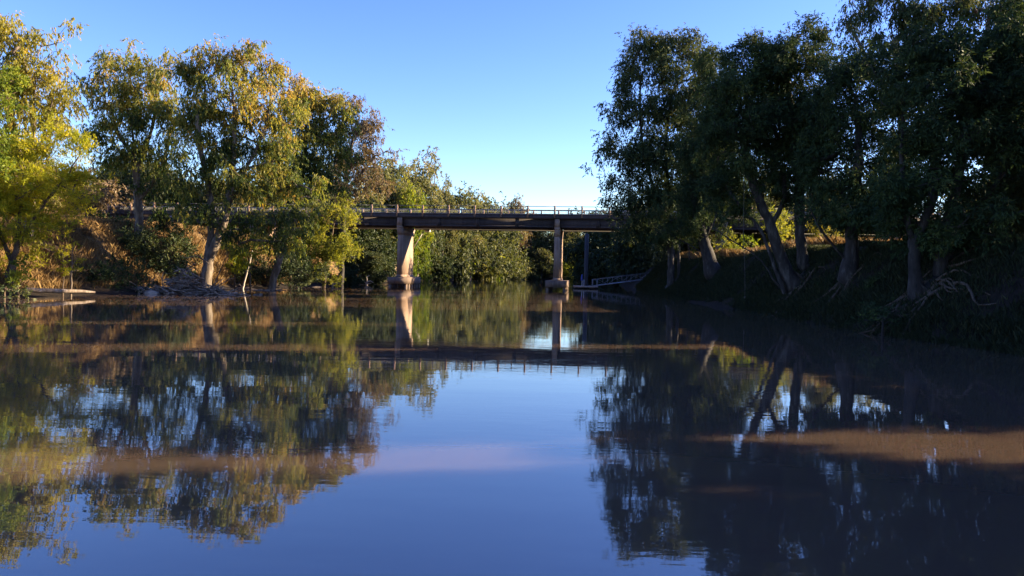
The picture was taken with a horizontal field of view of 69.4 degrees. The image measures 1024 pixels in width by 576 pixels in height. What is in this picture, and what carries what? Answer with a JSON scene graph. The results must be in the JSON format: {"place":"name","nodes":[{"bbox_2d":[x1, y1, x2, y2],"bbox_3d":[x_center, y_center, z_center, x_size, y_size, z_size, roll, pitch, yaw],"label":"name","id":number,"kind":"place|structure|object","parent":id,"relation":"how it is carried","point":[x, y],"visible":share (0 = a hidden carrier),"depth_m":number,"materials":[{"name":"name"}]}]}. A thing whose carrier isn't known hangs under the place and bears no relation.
{"place":"outdoors","nodes":[
{"label":"outdoors","id":0,"kind":"place"},
{"bbox_2d":[0,279,1023,575],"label":"river water","id":1,"kind":"structure","parent":0,"point":[496,427],"depth_m":10.17,"materials":[{"name":"blue liquid"}]},
{"bbox_2d":[573,279,597,288],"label":"floating pontoon","id":2,"kind":"object","parent":1,"relation":"on","point":[581,287],"visible":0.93,"depth_m":111.89,"materials":[{"name":"concrete"}]},
{"bbox_2d":[593,272,648,285],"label":"gangway","id":3,"kind":"object","parent":2,"relation":"on","point":[623,281],"visible":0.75,"depth_m":115.11,"materials":[{"name":"metal"}]},
{"bbox_2d":[584,234,588,288],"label":"mooring pile","id":4,"kind":"object","parent":1,"relation":"in","point":[586,253],"visible":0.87,"depth_m":113.07,"materials":[{"name":"wood"}]},
{"bbox_2d":[0,226,1023,346],"bbox_3d":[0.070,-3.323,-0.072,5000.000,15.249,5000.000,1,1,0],"label":"ground","id":5,"kind":"structure","parent":0,"point":[89,286],"depth_m":49.92,"materials":[{"name":"brown soil"}]},
{"bbox_2d":[0,65,31,181],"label":"young tree","id":6,"kind":"object","parent":5,"relation":"on","point":[18,82],"visible":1,"depth_m":44.98,"materials":[{"name":"green plant"}]},
{"bbox_2d":[0,283,35,299],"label":"bank shrub","id":7,"kind":"object","parent":5,"relation":"on","point":[3,293],"visible":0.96,"depth_m":44.68,"materials":[{"name":"green plant"}]},
{"bbox_2d":[2,253,36,297],"bbox_3d":[-30.913,-0.721,46.448,1.781,3.043,2.290,1,1,0],"label":"round shrub","id":8,"kind":"object","parent":5,"relation":"on","point":[17,277],"visible":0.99,"depth_m":46.40,"materials":[{"name":"green plant"}]},
{"bbox_2d":[24,235,71,263],"bbox_3d":[-35.072,-2.918,55.465,3.458,2.691,2.996,2,2,35],"label":"dry shrub","id":9,"kind":"object","parent":5,"relation":"on","point":[54,250],"visible":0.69,"depth_m":55.47,"materials":[{"name":"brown plant"}]},
{"bbox_2d":[0,10,96,236],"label":"gum tree","id":10,"kind":"object","parent":5,"relation":"on","point":[22,60],"visible":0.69,"depth_m":56.23,"materials":[{"name":"green plant"}]},
{"bbox_2d":[19,287,94,294],"bbox_3d":[-30.041,0.210,49.011,0.679,0.504,4.818,2,2,35],"label":"fallen log","id":11,"kind":"object","parent":5,"relation":"on","point":[44,290],"visible":0.76,"depth_m":48.83,"materials":[{"name":"beige wood"}]},
{"bbox_2d":[0,102,119,289],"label":"wattle tree","id":12,"kind":"object","parent":5,"relation":"on","point":[11,197],"visible":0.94,"depth_m":48.76,"materials":[{"name":"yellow plant"}]},
{"bbox_2d":[55,249,70,295],"bbox_3d":[-30.583,-0.973,50.621,1.033,3.503,1.505,1,1,0],"label":"sapling","id":13,"kind":"object","parent":5,"relation":"on","point":[65,272],"visible":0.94,"depth_m":50.57,"materials":[{"name":"green plant"}]},
{"bbox_2d":[61,224,91,239],"bbox_3d":[-36.775,-4.083,61.820,3.366,2.836,2.402,0,1,-34],"label":"dry shrub","id":14,"kind":"object","parent":5,"relation":"on","point":[81,230],"visible":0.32,"depth_m":61.68,"materials":[{"name":"brown plant"}]},
{"bbox_2d":[0,132,153,217],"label":"hillside scrub","id":15,"kind":"object","parent":5,"relation":"on","point":[117,203],"visible":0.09,"depth_m":95.05,"materials":[{"name":"green plant"}]},
{"bbox_2d":[70,238,86,296],"bbox_3d":[-29.361,-1.179,50.108,1.148,4.644,1.368,1,1,0],"label":"sapling","id":16,"kind":"object","parent":5,"relation":"on","point":[76,262],"visible":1,"depth_m":49.98,"materials":[{"name":"green plant"}]},
{"bbox_2d":[50,164,117,216],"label":"scrub tree","id":17,"kind":"object","parent":5,"relation":"on","point":[100,205],"visible":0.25,"depth_m":83.33,"materials":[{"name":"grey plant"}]},
{"bbox_2d":[67,257,114,285],"bbox_3d":[-32.092,-0.990,56.264,3.200,2.792,2.409,1,1,-16],"label":"bank shrub","id":18,"kind":"object","parent":5,"relation":"on","point":[99,277],"visible":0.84,"depth_m":56.27,"materials":[{"name":"green plant"}]},
{"bbox_2d":[85,205,133,226],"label":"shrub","id":19,"kind":"object","parent":5,"relation":"on","point":[99,212],"visible":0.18,"depth_m":70.14,"materials":[{"name":"green plant"}]},
{"bbox_2d":[88,253,156,293],"bbox_3d":[-31.562,-0.885,58.619,7.180,4.248,4.702,1,1,0],"label":"bank shrub","id":20,"kind":"object","parent":5,"relation":"on","point":[127,273],"visible":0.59,"depth_m":57.92,"materials":[{"name":"green plant"}]},
{"bbox_2d":[54,37,198,242],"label":"gum tree","id":21,"kind":"object","parent":5,"relation":"on","point":[126,105],"visible":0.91,"depth_m":66.62,"materials":[{"name":"green plant"}]},
{"bbox_2d":[103,253,149,283],"bbox_3d":[-32.851,-1.347,61.970,4.973,3.508,4.272,1,1,0],"label":"bank shrub","id":22,"kind":"object","parent":5,"relation":"on","point":[123,261],"visible":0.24,"depth_m":62.18,"materials":[{"name":"green plant"}]},
{"bbox_2d":[2,134,279,236],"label":"bankside woodland","id":23,"kind":"object","parent":5,"relation":"on","point":[129,176],"visible":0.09,"depth_m":110.05,"materials":[{"name":"green plant"}]},
{"bbox_2d":[143,290,157,293],"bbox_3d":[-28.410,0.456,58.222,1.242,0.545,1.031,1,1,0],"label":"boulder","id":24,"kind":"object","parent":5,"relation":"on","point":[150,292],"visible":0.52,"depth_m":57.89,"materials":[{"name":"grey stone"}]},
{"bbox_2d":[111,207,202,277],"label":"bank shrub","id":25,"kind":"object","parent":5,"relation":"on","point":[172,240],"visible":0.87,"depth_m":65.56,"materials":[{"name":"green plant"}]},
{"bbox_2d":[0,211,335,289],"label":"dry grass","id":26,"kind":"structure","parent":5,"relation":"on","point":[86,245],"depth_m":61.83,"materials":[{"name":"brown plant"}]},
{"bbox_2d":[95,257,262,295],"bbox_3d":[-27.546,-0.472,60.115,15.053,4.472,7.627,1,1,0],"label":"driftwood heap","id":27,"kind":"object","parent":5,"relation":"on","point":[190,285],"visible":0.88,"depth_m":59.03,"materials":[{"name":"grey wood"}]},
{"bbox_2d":[179,254,209,264],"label":"dead branch","id":28,"kind":"object","parent":27,"relation":"on","point":[198,256],"visible":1,"depth_m":62.00,"materials":[{"name":"grey wood"}]},
{"bbox_2d":[168,259,197,279],"bbox_3d":[-27.999,-0.951,63.198,2.083,3.204,2.507,2,2,42],"label":"bank shrub","id":29,"kind":"object","parent":5,"relation":"on","point":[178,266],"visible":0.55,"depth_m":62.84,"materials":[{"name":"green plant"}]},
{"bbox_2d":[180,245,202,276],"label":"bank shrub","id":30,"kind":"object","parent":5,"relation":"on","point":[194,262],"visible":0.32,"depth_m":70.01,"materials":[{"name":"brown plant"}]},
{"bbox_2d":[219,242,253,290],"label":"bank shrub","id":31,"kind":"object","parent":5,"relation":"on","point":[246,264],"visible":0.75,"depth_m":68.00,"materials":[{"name":"green plant"}]},
{"bbox_2d":[154,33,332,287],"bbox_3d":[-22.875,-10.156,63.909,14.760,22.786,10.258,1,1,0],"label":"gum tree","id":32,"kind":"object","parent":5,"relation":"on","point":[229,151],"visible":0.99,"depth_m":63.10,"materials":[{"name":"green plant"}]},
{"bbox_2d":[235,284,252,288],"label":"fallen log","id":33,"kind":"object","parent":5,"relation":"on","point":[244,287],"visible":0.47,"depth_m":75.48,"materials":[{"name":"grey wood"}]},
{"bbox_2d":[242,250,252,288],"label":"dead sapling","id":34,"kind":"object","parent":5,"relation":"on","point":[246,275],"visible":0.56,"depth_m":74.94,"materials":[{"name":"brown wood"}]},
{"bbox_2d":[227,252,268,282],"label":"bank shrub","id":35,"kind":"object","parent":5,"relation":"on","point":[252,271],"visible":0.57,"depth_m":79.26,"materials":[{"name":"green plant"}]},
{"bbox_2d":[221,223,277,289],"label":"wattle shrub","id":36,"kind":"object","parent":5,"relation":"on","point":[254,254],"visible":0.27,"depth_m":71.81,"materials":[{"name":"green plant"}]},
{"bbox_2d":[251,257,306,288],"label":"round shrub","id":37,"kind":"object","parent":5,"relation":"on","point":[263,274],"visible":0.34,"depth_m":81.87,"materials":[{"name":"green plant"}]},
{"bbox_2d":[261,251,335,288],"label":"round shrub","id":38,"kind":"object","parent":5,"relation":"on","point":[287,266],"visible":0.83,"depth_m":78.26,"materials":[{"name":"green plant"}]},
{"bbox_2d":[246,70,366,290],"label":"gum tree","id":39,"kind":"object","parent":5,"relation":"on","point":[337,109],"visible":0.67,"depth_m":71.56,"materials":[{"name":"green plant"}]},
{"bbox_2d":[291,190,364,287],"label":"wattle tree","id":40,"kind":"object","parent":5,"relation":"on","point":[332,252],"visible":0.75,"depth_m":83.14,"materials":[{"name":"green plant"}]},
{"bbox_2d":[332,255,365,285],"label":"river tree","id":41,"kind":"object","parent":5,"relation":"on","point":[351,276],"visible":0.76,"depth_m":100.99,"materials":[{"name":"green plant"}]},
{"bbox_2d":[333,201,396,275],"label":"river tree","id":42,"kind":"object","parent":5,"relation":"on","point":[365,239],"visible":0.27,"depth_m":117.48,"materials":[{"name":"green plant"}]},
{"bbox_2d":[328,91,409,287],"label":"gum tree","id":43,"kind":"object","parent":5,"relation":"on","point":[369,129],"visible":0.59,"depth_m":87.27,"materials":[{"name":"green plant"}]},
{"bbox_2d":[357,250,390,284],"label":"river tree","id":44,"kind":"object","parent":5,"relation":"on","point":[374,262],"visible":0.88,"depth_m":112.04,"materials":[{"name":"green plant"}]},
{"bbox_2d":[352,157,414,264],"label":"gum tree","id":45,"kind":"object","parent":5,"relation":"on","point":[386,174],"visible":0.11,"depth_m":143.92,"materials":[{"name":"green plant"}]},
{"bbox_2d":[370,210,397,277],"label":"river tree","id":46,"kind":"object","parent":5,"relation":"on","point":[391,271],"visible":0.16,"depth_m":122.38,"materials":[{"name":"green plant"}]},
{"bbox_2d":[374,150,424,269],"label":"gum tree","id":47,"kind":"object","parent":5,"relation":"on","point":[401,169],"visible":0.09,"depth_m":148.08,"materials":[{"name":"green plant"}]},
{"bbox_2d":[390,174,436,281],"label":"wattle tree","id":48,"kind":"object","parent":5,"relation":"on","point":[417,248],"visible":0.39,"depth_m":144.48,"materials":[{"name":"green plant"}]},
{"bbox_2d":[390,158,436,251],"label":"gum tree","id":49,"kind":"object","parent":5,"relation":"on","point":[411,178],"visible":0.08,"depth_m":155.98,"materials":[{"name":"green plant"}]},
{"bbox_2d":[255,146,591,274],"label":"distant woodland","id":50,"kind":"object","parent":5,"relation":"on","point":[372,200],"visible":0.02,"depth_m":125.14,"materials":[{"name":"green plant"}]},
{"bbox_2d":[410,157,447,276],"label":"gum tree","id":51,"kind":"object","parent":5,"relation":"on","point":[426,185],"visible":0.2,"depth_m":159.78,"materials":[{"name":"green plant"}]},
{"bbox_2d":[411,145,451,264],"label":"gum tree","id":52,"kind":"object","parent":5,"relation":"on","point":[433,156],"visible":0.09,"depth_m":166.54,"materials":[{"name":"green plant"}]},
{"bbox_2d":[418,230,461,280],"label":"river tree","id":53,"kind":"object","parent":5,"relation":"on","point":[442,270],"visible":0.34,"depth_m":167.68,"materials":[{"name":"green plant"}]},
{"bbox_2d":[435,173,462,260],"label":"gum tree","id":54,"kind":"object","parent":5,"relation":"on","point":[451,241],"visible":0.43,"depth_m":176.82,"materials":[{"name":"green plant"}]},
{"bbox_2d":[432,180,487,279],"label":"gum tree","id":55,"kind":"object","parent":5,"relation":"on","point":[463,253],"visible":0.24,"depth_m":183.83,"materials":[{"name":"green plant"}]},
{"bbox_2d":[453,238,475,279],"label":"river tree","id":56,"kind":"object","parent":5,"relation":"on","point":[459,276],"visible":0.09,"depth_m":194.69,"materials":[{"name":"green plant"}]},
{"bbox_2d":[466,262,485,278],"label":"river tree","id":57,"kind":"object","parent":5,"relation":"on","point":[478,269],"visible":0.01,"depth_m":211.63,"materials":[{"name":"green plant"}]},
{"bbox_2d":[456,185,498,278],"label":"gum tree","id":58,"kind":"object","parent":5,"relation":"on","point":[484,238],"visible":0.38,"depth_m":202.44,"materials":[{"name":"green plant"}]},
{"bbox_2d":[467,232,508,279],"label":"wattle tree","id":59,"kind":"object","parent":5,"relation":"on","point":[495,234],"visible":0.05,"depth_m":217.51,"materials":[{"name":"green plant"}]},
{"bbox_2d":[466,191,525,279],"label":"gum tree","id":60,"kind":"object","parent":5,"relation":"on","point":[499,263],"visible":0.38,"depth_m":214.66,"materials":[{"name":"green plant"}]},
{"bbox_2d":[489,205,533,279],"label":"gum tree","id":61,"kind":"object","parent":5,"relation":"on","point":[514,256],"visible":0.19,"depth_m":233.16,"materials":[{"name":"green plant"}]},
{"bbox_2d":[504,193,534,256],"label":"gum tree","id":62,"kind":"object","parent":5,"relation":"on","point":[525,238],"visible":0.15,"depth_m":244.43,"materials":[{"name":"green plant"}]},
{"bbox_2d":[517,257,541,279],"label":"river tree","id":63,"kind":"object","parent":5,"relation":"on","point":[532,275],"visible":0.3,"depth_m":244.90,"materials":[{"name":"green plant"}]},
{"bbox_2d":[517,231,551,268],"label":"river tree","id":64,"kind":"object","parent":5,"relation":"on","point":[542,245],"visible":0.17,"depth_m":253.55,"materials":[{"name":"green plant"}]},
{"bbox_2d":[526,246,553,278],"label":"river tree","id":65,"kind":"object","parent":5,"relation":"on","point":[545,266],"visible":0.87,"depth_m":247.86,"materials":[{"name":"green plant"}]},
{"bbox_2d":[533,231,567,251],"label":"river tree","id":66,"kind":"object","parent":5,"relation":"on","point":[550,237],"visible":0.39,"depth_m":254.45,"materials":[{"name":"green plant"}]},
{"bbox_2d":[101,203,1015,290],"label":"road bridge","id":67,"kind":"structure","parent":5,"relation":"on","point":[406,225],"depth_m":98.63,"materials":[{"name":"concrete"}]},
{"bbox_2d":[552,261,573,279],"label":"wattle shrub","id":68,"kind":"object","parent":5,"relation":"on","point":[565,271],"visible":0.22,"depth_m":244.69,"materials":[{"name":"green plant"}]},
{"bbox_2d":[552,232,584,266],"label":"river tree","id":69,"kind":"object","parent":5,"relation":"on","point":[568,235],"visible":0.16,"depth_m":252.20,"materials":[{"name":"green plant"}]},
{"bbox_2d":[563,205,605,282],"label":"river tree","id":70,"kind":"object","parent":5,"relation":"on","point":[575,258],"visible":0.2,"depth_m":194.40,"materials":[{"name":"green plant"}]},
{"bbox_2d":[579,204,627,284],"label":"river tree","id":71,"kind":"object","parent":5,"relation":"on","point":[598,269],"visible":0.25,"depth_m":163.52,"materials":[{"name":"green plant"}]},
{"bbox_2d":[601,198,658,282],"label":"river tree","id":72,"kind":"object","parent":5,"relation":"on","point":[626,259],"visible":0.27,"depth_m":140.10,"materials":[{"name":"green plant"}]},
{"bbox_2d":[579,22,719,287],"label":"gum tree","id":73,"kind":"object","parent":5,"relation":"on","point":[650,148],"visible":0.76,"depth_m":78.71,"materials":[{"name":"green plant"}]},
{"bbox_2d":[686,239,696,259],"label":"lit shrub","id":74,"kind":"object","parent":5,"relation":"on","point":[690,247],"visible":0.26,"depth_m":91.81,"materials":[{"name":"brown plant"}]},
{"bbox_2d":[642,39,763,279],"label":"paperbark tree","id":75,"kind":"object","parent":5,"relation":"on","point":[688,210],"visible":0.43,"depth_m":67.35,"materials":[{"name":"green plant"}]},
{"bbox_2d":[697,205,755,242],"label":"lit tree","id":76,"kind":"object","parent":5,"relation":"on","point":[711,235],"visible":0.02,"depth_m":100.81,"materials":[{"name":"green plant"}]},
{"bbox_2d":[712,226,745,255],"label":"lit shrub","id":77,"kind":"object","parent":5,"relation":"on","point":[726,244],"visible":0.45,"depth_m":78.34,"materials":[{"name":"green plant"}]},
{"bbox_2d":[739,235,759,251],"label":"lit shrub","id":78,"kind":"object","parent":5,"relation":"on","point":[750,240],"visible":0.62,"depth_m":74.02,"materials":[{"name":"green plant"}]},
{"bbox_2d":[736,175,792,246],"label":"lit tree","id":79,"kind":"object","parent":5,"relation":"on","point":[747,234],"visible":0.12,"depth_m":95.61,"materials":[{"name":"green plant"}]},
{"bbox_2d":[752,202,794,247],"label":"lit shrub","id":80,"kind":"object","parent":5,"relation":"on","point":[785,231],"visible":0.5,"depth_m":82.77,"materials":[{"name":"green plant"}]},
{"bbox_2d":[686,9,863,315],"bbox_3d":[15.980,-7.490,46.223,10.653,18.601,9.305,1,1,0],"label":"paperbark tree","id":81,"kind":"object","parent":5,"relation":"on","point":[771,104],"visible":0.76,"depth_m":44.85,"materials":[{"name":"green plant"}]},
{"bbox_2d":[743,210,745,297],"bbox_3d":[14.114,-3.561,44.931,0.360,8.392,0.086,1,1,10],"label":"rope swing","id":82,"kind":"object","parent":81,"relation":"hanging from","point":[743,239],"visible":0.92,"depth_m":44.93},
{"bbox_2d":[675,234,901,258],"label":"flat grass","id":83,"kind":"structure","parent":5,"relation":"on","point":[728,252],"depth_m":65.24,"materials":[{"name":"green plant"}]},
{"bbox_2d":[632,180,1002,277],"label":"embankment woodland","id":84,"kind":"object","parent":5,"relation":"on","point":[661,257],"visible":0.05,"depth_m":114.19,"materials":[{"name":"green plant"}]},
{"bbox_2d":[791,168,843,237],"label":"lit tree","id":85,"kind":"object","parent":5,"relation":"on","point":[812,202],"visible":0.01,"depth_m":99.91,"materials":[{"name":"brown plant"}]},
{"bbox_2d":[805,221,844,238],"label":"lit shrub","id":86,"kind":"object","parent":5,"relation":"on","point":[815,229],"visible":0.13,"depth_m":87.14,"materials":[{"name":"green plant"}]},
{"bbox_2d":[634,275,1023,356],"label":"waterline brush","id":87,"kind":"object","parent":5,"relation":"on","point":[751,307],"visible":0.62,"depth_m":35.89,"materials":[{"name":"green plant"}]},
{"bbox_2d":[638,232,1023,356],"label":"bank grass","id":88,"kind":"structure","parent":5,"relation":"on","point":[820,254],"depth_m":34.61,"materials":[{"name":"plant"}]},
{"bbox_2d":[785,34,939,318],"bbox_3d":[18.819,-5.435,38.703,8.126,14.920,8.230,1,1,0],"label":"paperbark tree","id":89,"kind":"object","parent":5,"relation":"on","point":[812,158],"visible":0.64,"depth_m":38.69,"materials":[{"name":"green plant"}]},
{"bbox_2d":[864,270,885,291],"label":"bank shrub","id":90,"kind":"object","parent":5,"relation":"on","point":[871,280],"visible":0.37,"depth_m":35.20,"materials":[{"name":"green plant"}]},
{"bbox_2d":[844,293,906,336],"bbox_3d":[14.438,1.247,29.739,2.918,2.164,2.042,0,2,-35],"label":"bank shrub","id":91,"kind":"object","parent":5,"relation":"on","point":[872,312],"visible":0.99,"depth_m":29.80,"materials":[{"name":"green plant"}]},
{"bbox_2d":[810,0,1006,239],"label":"gum tree","id":92,"kind":"object","parent":5,"relation":"on","point":[870,11],"visible":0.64,"depth_m":60.70,"materials":[{"name":"green plant"}]},
{"bbox_2d":[836,0,1023,337],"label":"paperbark tree","id":93,"kind":"object","parent":5,"relation":"on","point":[968,86],"visible":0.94,"depth_m":29.69,"materials":[{"name":"green plant"}]},
{"bbox_2d":[858,164,1012,240],"bbox_3d":[27.408,-4.998,46.909,10.154,6.146,4.688,1,1,0],"label":"lit tree","id":94,"kind":"object","parent":5,"relation":"on","point":[933,214],"visible":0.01,"depth_m":46.41,"materials":[{"name":"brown plant"}]},
{"bbox_2d":[952,1,1023,234],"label":"paperbark tree","id":95,"kind":"object","parent":5,"relation":"on","point":[1019,205],"visible":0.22,"depth_m":43.23,"materials":[{"name":"green plant"}]},
{"bbox_2d":[975,154,1019,233],"bbox_3d":[35.554,-9.587,47.295,11.314,16.223,10.250,1,1,-22],"label":"paperbark tree","id":96,"kind":"object","parent":5,"relation":"on","point":[979,160],"visible":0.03,"depth_m":49.77,"materials":[{"name":"green plant"}]},
{"bbox_2d":[0,0,1023,246],"label":"sky","id":97,"kind":"structure","parent":0,"point":[507,92],"materials":[{"name":"blue"}]}
]}

